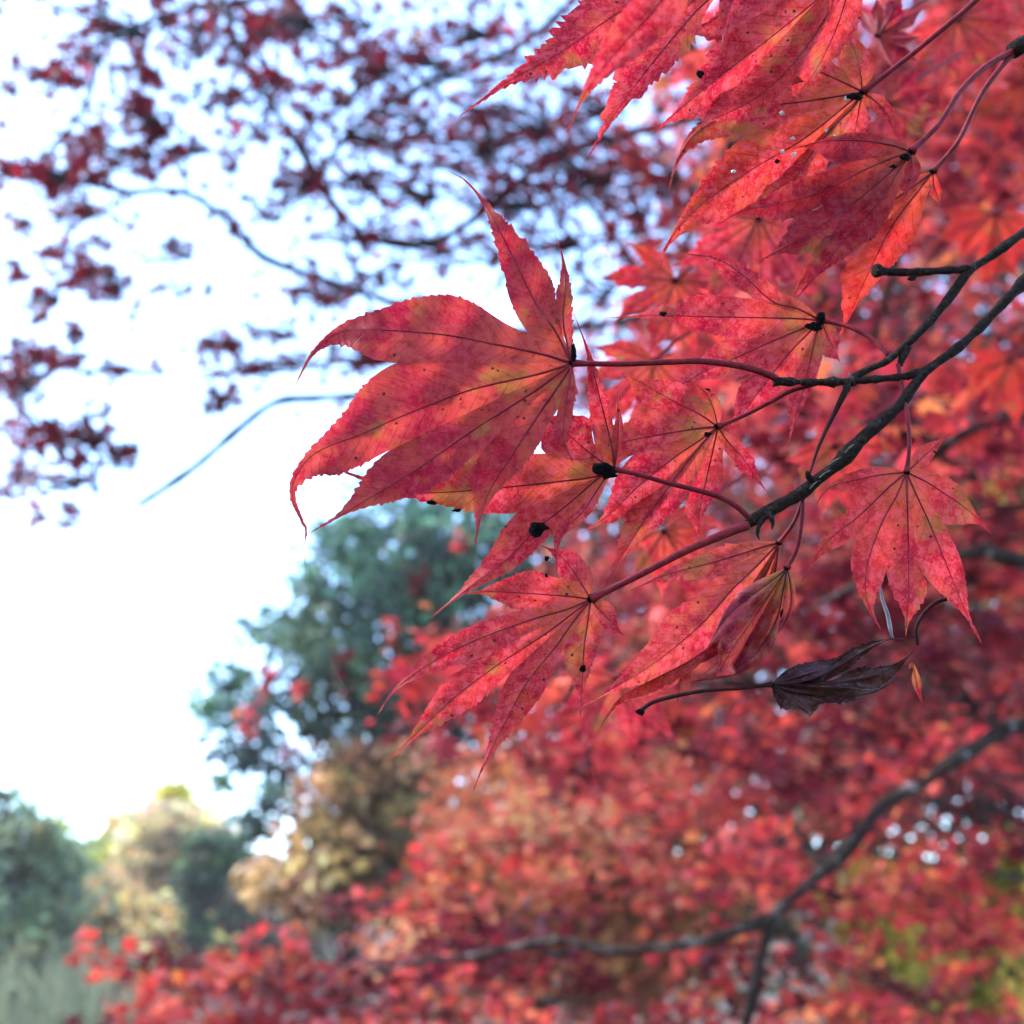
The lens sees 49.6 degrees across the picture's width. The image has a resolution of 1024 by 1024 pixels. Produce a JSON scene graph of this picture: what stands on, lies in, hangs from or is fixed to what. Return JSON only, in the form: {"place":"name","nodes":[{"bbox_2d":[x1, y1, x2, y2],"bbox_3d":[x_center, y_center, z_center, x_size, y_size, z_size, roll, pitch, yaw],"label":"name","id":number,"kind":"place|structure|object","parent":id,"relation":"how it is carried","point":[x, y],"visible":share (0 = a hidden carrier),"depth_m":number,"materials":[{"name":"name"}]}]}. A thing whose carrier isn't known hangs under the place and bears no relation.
{"place":"outdoors","nodes":[
{"label":"outdoors","id":0,"kind":"place"},
{"bbox_2d":[2,868,1009,1023],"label":"ground","id":1,"kind":"structure","parent":0,"point":[387,936],"depth_m":36.84,"materials":[{"name":"red plant"}]},
{"bbox_2d":[33,815,89,1004],"bbox_3d":[-7.024,6.410,16.441,1.028,3.684,1.109,19,-29,-39],"label":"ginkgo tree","id":2,"kind":"object","parent":1,"relation":"on","point":[64,823],"visible":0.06,"depth_m":16.91,"materials":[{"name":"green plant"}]},
{"bbox_2d":[0,775,128,1023],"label":"broadleaf tree","id":3,"kind":"object","parent":1,"relation":"on","point":[38,882],"visible":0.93,"depth_m":12.82,"materials":[{"name":"green plant"}]},
{"bbox_2d":[0,928,191,1023],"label":"reeds","id":4,"kind":"object","parent":1,"relation":"on","point":[89,1009],"visible":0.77,"depth_m":11.72,"materials":[{"name":"green plant"}]},
{"bbox_2d":[64,806,132,1005],"bbox_3d":[-7.628,7.996,21.735,3.358,4.478,2.683,0,-22,0],"label":"maple hedge tree","id":5,"kind":"object","parent":1,"relation":"on","point":[104,837],"visible":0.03,"depth_m":21.83,"materials":[{"name":"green plant"}]},
{"bbox_2d":[18,850,240,1005],"bbox_3d":[-5.610,6.389,15.671,3.374,3.151,2.504,0,-22,0],"label":"brown oak tree","id":6,"kind":"object","parent":1,"relation":"on","point":[136,912],"visible":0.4,"depth_m":15.57,"materials":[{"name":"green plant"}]},
{"bbox_2d":[95,795,257,1023],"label":"cherry tree","id":7,"kind":"object","parent":1,"relation":"on","point":[158,827],"visible":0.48,"depth_m":18.56,"materials":[{"name":"beige plant"}]},
{"bbox_2d":[146,768,215,1018],"bbox_3d":[-6.337,7.282,20.373,1.450,4.911,1.630,0,-22,0],"label":"ginkgo tree","id":8,"kind":"object","parent":1,"relation":"on","point":[181,790],"visible":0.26,"depth_m":20.76,"materials":[{"name":"yellow plant"}]},
{"bbox_2d":[194,967,204,1008],"bbox_3d":[-9.345,12.930,33.329,2.383,3.754,2.629,13,-26,-30],"label":"slope tree","id":9,"kind":"object","parent":1,"relation":"on","point":[199,983],"visible":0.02,"depth_m":32.71,"materials":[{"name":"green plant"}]},
{"bbox_2d":[163,819,261,1023],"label":"cedar tree","id":10,"kind":"object","parent":1,"relation":"on","point":[203,877],"visible":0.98,"depth_m":14.90,"materials":[{"name":"green plant"}]},
{"bbox_2d":[187,833,343,1019],"bbox_3d":[-4.933,7.641,19.758,4.527,3.833,3.193,0,-22,0],"label":"grey oak tree","id":11,"kind":"object","parent":1,"relation":"on","point":[240,915],"visible":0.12,"depth_m":19.32,"materials":[{"name":"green plant"}]},
{"bbox_2d":[288,924,337,977],"bbox_3d":[-7.263,14.304,38.149,3.457,4.289,3.977,0,-22,0],"label":"slope tree","id":12,"kind":"object","parent":1,"relation":"on","point":[320,948],"depth_m":37.68,"materials":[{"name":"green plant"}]},
{"bbox_2d":[228,734,463,1020],"bbox_3d":[-1.050,3.175,8.067,2.062,3.207,2.116,0,-22,0],"label":"beech tree","id":13,"kind":"object","parent":1,"relation":"on","point":[342,850],"visible":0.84,"depth_m":7.98,"materials":[{"name":"brown plant"}]},
{"bbox_2d":[173,444,628,1023],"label":"conifer","id":14,"kind":"object","parent":1,"relation":"on","point":[415,528],"visible":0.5,"depth_m":8.72,"materials":[{"name":"green plant"}]},
{"bbox_2d":[0,0,1023,802],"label":"maple tree","id":15,"kind":"object","parent":1,"relation":"on","point":[260,30],"visible":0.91,"depth_m":2.11,"materials":[{"name":"red plant"}]},
{"bbox_2d":[60,0,1023,1023],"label":"maple tree","id":16,"kind":"object","parent":1,"relation":"on","point":[970,424],"visible":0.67,"depth_m":1.74,"materials":[{"name":"red plant"}]},
{"bbox_2d":[554,660,695,763],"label":"maple leaf","id":17,"kind":"object","parent":16,"relation":"attached to","point":[600,680],"visible":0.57,"depth_m":0.47,"materials":[{"name":"red plant"}]},
{"bbox_2d":[931,188,1023,293],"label":"maple leaf","id":18,"kind":"object","parent":16,"relation":"attached to","point":[990,229],"visible":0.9,"depth_m":0.70,"materials":[{"name":"red plant"}]},
{"bbox_2d":[955,346,1023,432],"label":"maple leaf","id":19,"kind":"object","parent":16,"relation":"attached to","point":[1003,372],"visible":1,"depth_m":0.75,"materials":[{"name":"red plant"}]},
{"bbox_2d":[352,725,805,1023],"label":"golden tree","id":20,"kind":"object","parent":1,"relation":"on","point":[626,972],"visible":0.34,"depth_m":6.16,"materials":[{"name":"orange plant"}]},
{"bbox_2d":[326,0,1023,1023],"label":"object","id":21,"kind":"object","parent":1,"relation":"on","point":[802,946],"visible":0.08,"depth_m":8.49,"materials":[{"name":"red plant"}]},
{"bbox_2d":[408,0,1023,925],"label":"red maple tree","id":22,"kind":"object","parent":1,"relation":"on","point":[724,790],"visible":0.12,"depth_m":5.10,"materials":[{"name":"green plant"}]},
{"bbox_2d":[860,0,927,71],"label":"dark maple leaf","id":23,"kind":"object","parent":22,"relation":"attached to","point":[884,32],"visible":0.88,"depth_m":0.36,"materials":[{"name":"red plant"}]},
{"bbox_2d":[744,227,1023,539],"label":"maple twig","id":24,"kind":"object","parent":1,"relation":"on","point":[847,453],"visible":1,"depth_m":0.26,"materials":[{"name":"brown plant"}]},
{"bbox_2d":[289,172,777,550],"bbox_3d":[0.007,-0.033,0.248,0.112,0.085,0.026,1,-22,-2],"label":"maple leaf","id":25,"kind":"object","parent":24,"relation":"hanging from","point":[459,383],"visible":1,"depth_m":0.25,"materials":[{"name":"red plant"}]},
{"bbox_2d":[347,317,750,620],"bbox_3d":[0.006,-0.010,0.252,0.101,0.066,0.026,0,-22,0],"label":"maple leaf","id":26,"kind":"object","parent":24,"relation":"attached to","point":[548,492],"visible":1,"depth_m":0.26,"materials":[{"name":"red plant"}]},
{"bbox_2d":[376,521,750,790],"bbox_3d":[0.011,0.031,0.251,0.088,0.060,0.013,-4,-22,10],"label":"maple leaf","id":27,"kind":"object","parent":24,"relation":"hanging from","point":[570,613],"visible":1,"depth_m":0.25,"materials":[{"name":"red plant"}]},
{"bbox_2d":[564,0,688,137],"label":"maple leaf","id":28,"kind":"object","parent":24,"relation":"hanging from","point":[638,27],"visible":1,"depth_m":0.20,"materials":[{"name":"red plant"}]},
{"bbox_2d":[581,330,703,420],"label":"maple leaf","id":29,"kind":"object","parent":24,"relation":"hanging from","point":[624,350],"visible":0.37,"depth_m":0.42,"materials":[{"name":"red plant"}]},
{"bbox_2d":[595,236,710,357],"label":"maple leaf","id":30,"kind":"object","parent":24,"relation":"attached to","point":[664,285],"visible":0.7,"depth_m":0.44,"materials":[{"name":"red plant"}]},
{"bbox_2d":[629,477,740,603],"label":"maple leaf","id":31,"kind":"object","parent":24,"relation":"hanging from","point":[677,532],"visible":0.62,"depth_m":0.40,"materials":[{"name":"red plant"}]},
{"bbox_2d":[575,499,804,736],"bbox_3d":[0.045,0.027,0.268,0.060,0.053,0.015,-9,-24,21],"label":"maple leaf","id":32,"kind":"object","parent":24,"relation":"attached to","point":[674,650],"visible":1,"depth_m":0.27,"materials":[{"name":"red plant"}]},
{"bbox_2d":[582,373,817,590],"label":"maple leaf","id":33,"kind":"object","parent":24,"relation":"attached to","point":[679,435],"visible":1,"depth_m":0.27,"materials":[{"name":"red plant"}]},
{"bbox_2d":[608,253,889,453],"bbox_3d":[0.057,-0.040,0.275,0.067,0.048,0.016,0,-22,0],"label":"maple leaf","id":34,"kind":"object","parent":24,"relation":"attached to","point":[790,336],"visible":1,"depth_m":0.28,"materials":[{"name":"red plant"}]},
{"bbox_2d":[668,164,835,299],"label":"maple leaf","id":35,"kind":"object","parent":24,"relation":"attached to","point":[752,241],"visible":0.46,"depth_m":0.40,"materials":[{"name":"red plant"}]},
{"bbox_2d":[659,0,979,270],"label":"maple leaf","id":36,"kind":"object","parent":24,"relation":"attached to","point":[832,99],"visible":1,"depth_m":0.27,"materials":[{"name":"red plant"}]},
{"bbox_2d":[809,391,847,473],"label":"leaf stalk","id":37,"kind":"object","parent":24,"relation":"attached to","point":[841,399],"visible":1,"depth_m":0.26,"materials":[{"name":"red plant"}]},
{"bbox_2d":[827,0,839,25],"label":"maple leaf","id":38,"kind":"object","parent":24,"relation":"hanging from","point":[833,4],"visible":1,"depth_m":0.22,"materials":[{"name":"red plant"}]},
{"bbox_2d":[780,398,903,523],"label":"maple leaf","id":39,"kind":"object","parent":24,"relation":"hanging from","point":[826,454],"visible":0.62,"depth_m":0.46,"materials":[{"name":"red plant"}]},
{"bbox_2d":[799,363,992,646],"bbox_3d":[0.089,-0.003,0.259,0.047,0.065,0.015,3,-22,-7],"label":"maple leaf","id":40,"kind":"object","parent":24,"relation":"hanging from","point":[893,520],"visible":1,"depth_m":0.26,"materials":[{"name":"red plant"}]},
{"bbox_2d":[880,588,893,637],"bbox_3d":[0.087,0.023,0.257,0.003,0.013,0.004,0,-22,0],"label":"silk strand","id":41,"kind":"object","parent":40,"relation":"attached to","point":[888,618],"visible":1,"depth_m":0.26},
{"bbox_2d":[635,638,915,717],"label":"dry leaf","id":42,"kind":"object","parent":41,"relation":"attached to","point":[808,688],"visible":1,"depth_m":0.26,"materials":[{"name":"plant"}]},
{"bbox_2d":[914,598,947,644],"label":"leaf stalk","id":43,"kind":"object","parent":40,"relation":"attached to","point":[927,609],"visible":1,"depth_m":0.26,"materials":[{"name":"black plant"}]},
{"bbox_2d":[908,663,924,707],"bbox_3d":[0.096,0.042,0.262,0.004,0.011,0.005,0,-22,0],"label":"leaf scrap","id":44,"kind":"object","parent":43,"relation":"hanging from","point":[916,682],"visible":1,"depth_m":0.26,"materials":[{"name":"orange plant"}]},
{"bbox_2d":[876,50,963,146],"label":"maple leaf","id":45,"kind":"object","parent":24,"relation":"attached to","point":[898,99],"visible":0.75,"depth_m":0.40,"materials":[{"name":"red plant"}]},
{"bbox_2d":[908,0,1023,103],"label":"maple leaf","id":46,"kind":"object","parent":24,"relation":"attached to","point":[969,32],"visible":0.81,"depth_m":0.48,"materials":[{"name":"red plant"}]},
{"bbox_2d":[1006,34,1023,66],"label":"maple twig","id":47,"kind":"object","parent":24,"relation":"attached to","point":[1017,44],"visible":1,"depth_m":0.28,"materials":[{"name":"brown plant"}]},
{"bbox_2d":[652,0,863,133],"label":"maple leaf","id":48,"kind":"object","parent":47,"relation":"hanging from","point":[772,51],"visible":0.98,"depth_m":0.26,"materials":[{"name":"red plant"}]},
{"bbox_2d":[718,48,1014,297],"bbox_3d":[0.087,-0.085,0.271,0.078,0.065,0.020,0,-22,0],"label":"maple leaf","id":49,"kind":"object","parent":47,"relation":"attached to","point":[853,194],"visible":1,"depth_m":0.27,"materials":[{"name":"red plant"}]},
{"bbox_2d":[792,53,1014,335],"bbox_3d":[0.096,-0.080,0.275,0.063,0.070,0.011,-11,-24,25],"label":"maple leaf","id":50,"kind":"object","parent":47,"relation":"hanging from","point":[888,244],"visible":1,"depth_m":0.27,"materials":[{"name":"red plant"}]},
{"bbox_2d":[806,463,1023,1023],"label":"yellow green tree","id":51,"kind":"object","parent":1,"relation":"on","point":[914,972],"visible":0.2,"depth_m":5.38,"materials":[{"name":"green plant"}]},
{"bbox_2d":[0,0,1023,862],"label":"sky","id":52,"kind":"structure","parent":0,"point":[191,555],"materials":[{"name":"white"}]},
{"bbox_2d":[456,0,738,159],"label":"maple leaf","id":53,"kind":"object","parent":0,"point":[579,35],"visible":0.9,"depth_m":0.25,"materials":[{"name":"red plant"}]},
{"bbox_2d":[688,502,804,682],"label":"maple leaf","id":54,"kind":"object","parent":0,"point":[754,618],"visible":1,"depth_m":0.26,"materials":[{"name":"red plant"}]}
]}

